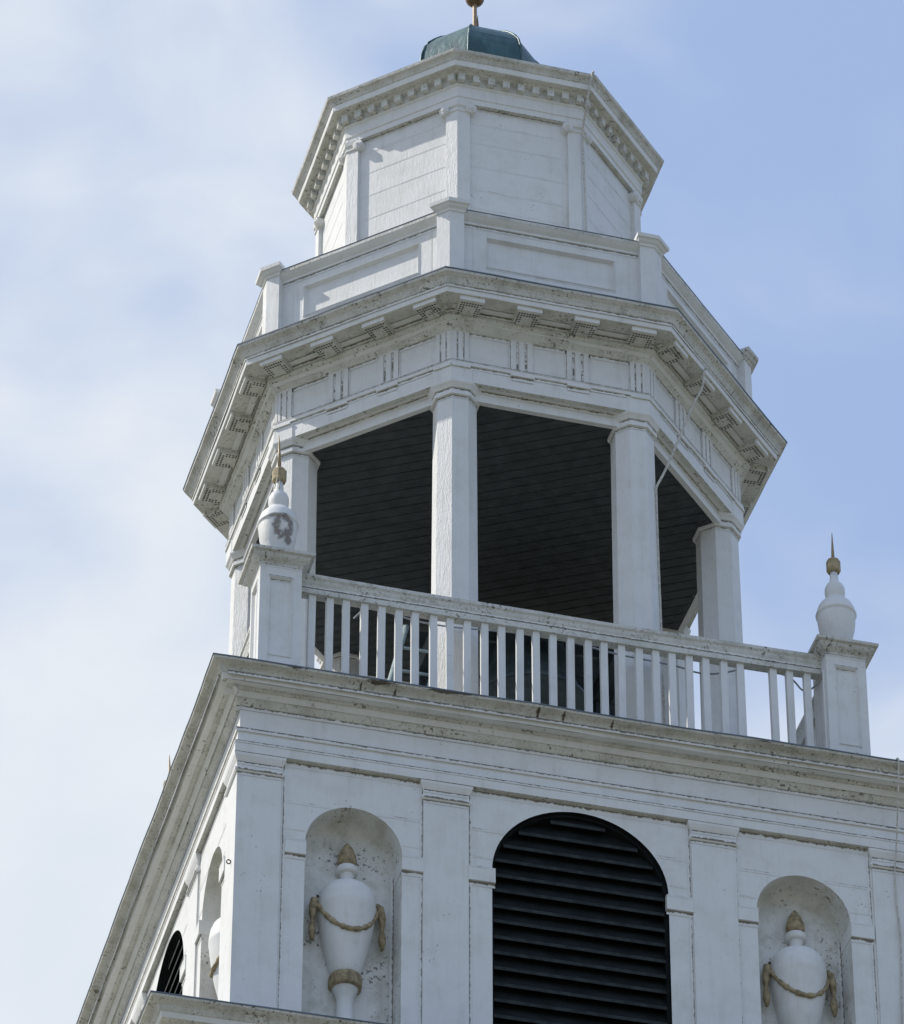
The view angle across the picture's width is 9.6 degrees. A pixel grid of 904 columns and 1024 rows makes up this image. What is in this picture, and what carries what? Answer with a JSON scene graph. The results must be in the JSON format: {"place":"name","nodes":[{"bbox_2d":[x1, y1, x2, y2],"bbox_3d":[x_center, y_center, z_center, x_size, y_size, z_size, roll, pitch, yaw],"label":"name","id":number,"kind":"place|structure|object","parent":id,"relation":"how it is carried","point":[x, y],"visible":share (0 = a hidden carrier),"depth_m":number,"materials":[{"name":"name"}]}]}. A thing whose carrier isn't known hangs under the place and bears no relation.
{"place":"outdoors","nodes":[
{"label":"outdoors","id":0,"kind":"place"},
{"bbox_2d":[0,0,903,1023],"label":"sky","id":1,"kind":"structure","parent":0,"point":[153,152],"materials":[{"name":"blue"}]},
{"label":"ground","id":2,"kind":"structure","parent":0,"visible":0},
{"bbox_2d":[75,24,903,1023],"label":"church steeple","id":3,"kind":"object","parent":2,"relation":"on","point":[471,358],"visible":0.95,"depth_m":44.97,"materials":[{"name":"white paint"}]},
{"bbox_2d":[162,933,183,993],"bbox_3d":[-2.211,4.759,42.730,0.115,3.303,1.355,9,-40,-11],"label":"louvred window","id":4,"kind":"structure","parent":3,"relation":"in","point":[171,984],"depth_m":43.64,"materials":[{"name":"black paint"}]},
{"bbox_2d":[208,917,220,996],"bbox_3d":[-1.672,3.620,41.510,0.464,1.954,0.505,-15,-41,18],"label":"niche urn","id":5,"kind":"object","parent":3,"relation":"in","point":[214,942],"visible":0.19,"depth_m":41.56,"materials":[{"name":"white paint"}]},
{"bbox_2d":[239,628,249,657],"bbox_3d":[-1.971,2.372,44.683,0.135,1.350,4.156,9,-40,-11],"label":"balustrade","id":6,"kind":"object","parent":3,"relation":"on","point":[244,651],"visible":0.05,"depth_m":44.04,"materials":[{"name":"paint"}]},
{"bbox_2d":[238,543,316,665],"bbox_3d":[-1.417,1.011,42.980,0.533,1.465,0.533,9,-40,-11],"label":"balustrade pedestal","id":7,"kind":"object","parent":3,"relation":"on","point":[271,577],"visible":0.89,"depth_m":43.05,"materials":[{"name":"white paint"}]},
{"bbox_2d":[257,436,298,548],"bbox_3d":[-1.416,-0.093,43.864,0.344,1.369,0.344,9,-40,-11],"label":"urn finial","id":8,"kind":"object","parent":7,"relation":"on","point":[277,524],"visible":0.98,"depth_m":43.58,"materials":[{"name":"paint"}]},
{"bbox_2d":[308,843,385,1018],"bbox_3d":[-0.828,3.334,41.152,0.464,1.954,0.505,-26,-45,29],"label":"niche urn","id":9,"kind":"object","parent":3,"relation":"in","point":[345,906],"visible":0.99,"depth_m":41.12,"materials":[{"name":"white paint"}]},
{"bbox_2d":[387,624,428,686],"bbox_3d":[-0.426,1.697,44.684,0.325,2.490,1.224,-16,-41,19],"label":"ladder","id":10,"kind":"object","parent":3,"relation":"on","point":[405,632],"visible":0.11,"depth_m":45.26,"materials":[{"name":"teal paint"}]},
{"bbox_2d":[465,0,483,26],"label":"roof finial","id":11,"kind":"object","parent":3,"relation":"on","point":[474,4],"visible":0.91,"depth_m":51.36,"materials":[{"name":"gold metal"}]},
{"bbox_2d":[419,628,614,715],"bbox_3d":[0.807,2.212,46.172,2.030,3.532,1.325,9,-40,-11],"label":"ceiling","id":12,"kind":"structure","parent":3,"relation":"on","point":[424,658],"depth_m":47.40,"materials":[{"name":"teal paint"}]},
{"bbox_2d":[478,630,598,710],"bbox_3d":[0.679,1.359,46.810,1.048,0.960,1.305,-26,-46,29],"label":"bell","id":13,"kind":"object","parent":12,"relation":"hanging from","point":[510,644],"visible":0.32,"depth_m":46.38,"materials":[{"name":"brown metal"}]},
{"bbox_2d":[301,573,820,745],"bbox_3d":[0.886,1.384,43.444,4.422,1.349,0.135,9,-40,-11],"label":"balustrade","id":14,"kind":"object","parent":3,"relation":"on","point":[501,620],"visible":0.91,"depth_m":43.59,"materials":[{"name":"paint"}]},
{"bbox_2d":[492,815,669,1023],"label":"louvred window","id":15,"kind":"structure","parent":3,"relation":"in","point":[577,939],"depth_m":41.71,"materials":[{"name":"black paint"}]},
{"bbox_2d":[353,612,817,690],"bbox_3d":[1.105,1.163,44.013,3.853,0.368,0.221,7,-39,-8],"label":"string wire","id":16,"kind":"object","parent":3,"relation":"attached to","point":[800,688],"visible":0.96,"depth_m":44.10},
{"bbox_2d":[582,71,594,230],"bbox_3d":[1.148,-2.630,48.123,0.079,3.550,0.565,22,-44,-25],"label":"lightning cable","id":17,"kind":"object","parent":3,"relation":"attached to","point":[583,156],"visible":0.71,"depth_m":48.58,"materials":[{"name":"grey metal"}]},
{"bbox_2d":[655,368,705,722],"bbox_3d":[1.959,0.523,45.033,0.497,4.604,0.045,8,-39,-10],"label":"slack cable","id":18,"kind":"object","parent":3,"relation":"hanging from","point":[663,474],"visible":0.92,"depth_m":45.35,"materials":[{"name":"grey metal"}]},
{"bbox_2d":[762,910,837,1023],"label":"niche urn","id":19,"kind":"object","parent":3,"relation":"in","point":[798,977],"visible":1,"depth_m":41.89,"materials":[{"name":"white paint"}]},
{"bbox_2d":[796,696,815,746],"bbox_3d":[2.626,3.121,45.607,0.135,1.350,4.156,9,-40,-11],"label":"balustrade","id":20,"kind":"object","parent":3,"relation":"on","point":[800,734],"visible":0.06,"depth_m":44.88,"materials":[{"name":"paint"}]},
{"bbox_2d":[808,634,878,755],"bbox_3d":[3.191,1.761,43.906,0.533,1.465,0.533,9,-40,-11],"label":"balustrade pedestal","id":21,"kind":"object","parent":3,"relation":"on","point":[841,708],"visible":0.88,"depth_m":43.96,"materials":[{"name":"white paint"}]},
{"bbox_2d":[815,535,856,638],"bbox_3d":[3.192,0.684,44.769,0.344,1.299,0.344,9,-40,-11],"label":"urn finial","id":22,"kind":"object","parent":21,"relation":"on","point":[836,615],"visible":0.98,"depth_m":44.51,"materials":[{"name":"white paint"}]},
{"bbox_2d":[894,757,902,1023],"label":"hanging cable","id":23,"kind":"object","parent":3,"relation":"hanging from","point":[896,893],"visible":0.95,"depth_m":42.52,"materials":[{"name":"grey metal"}]}
]}

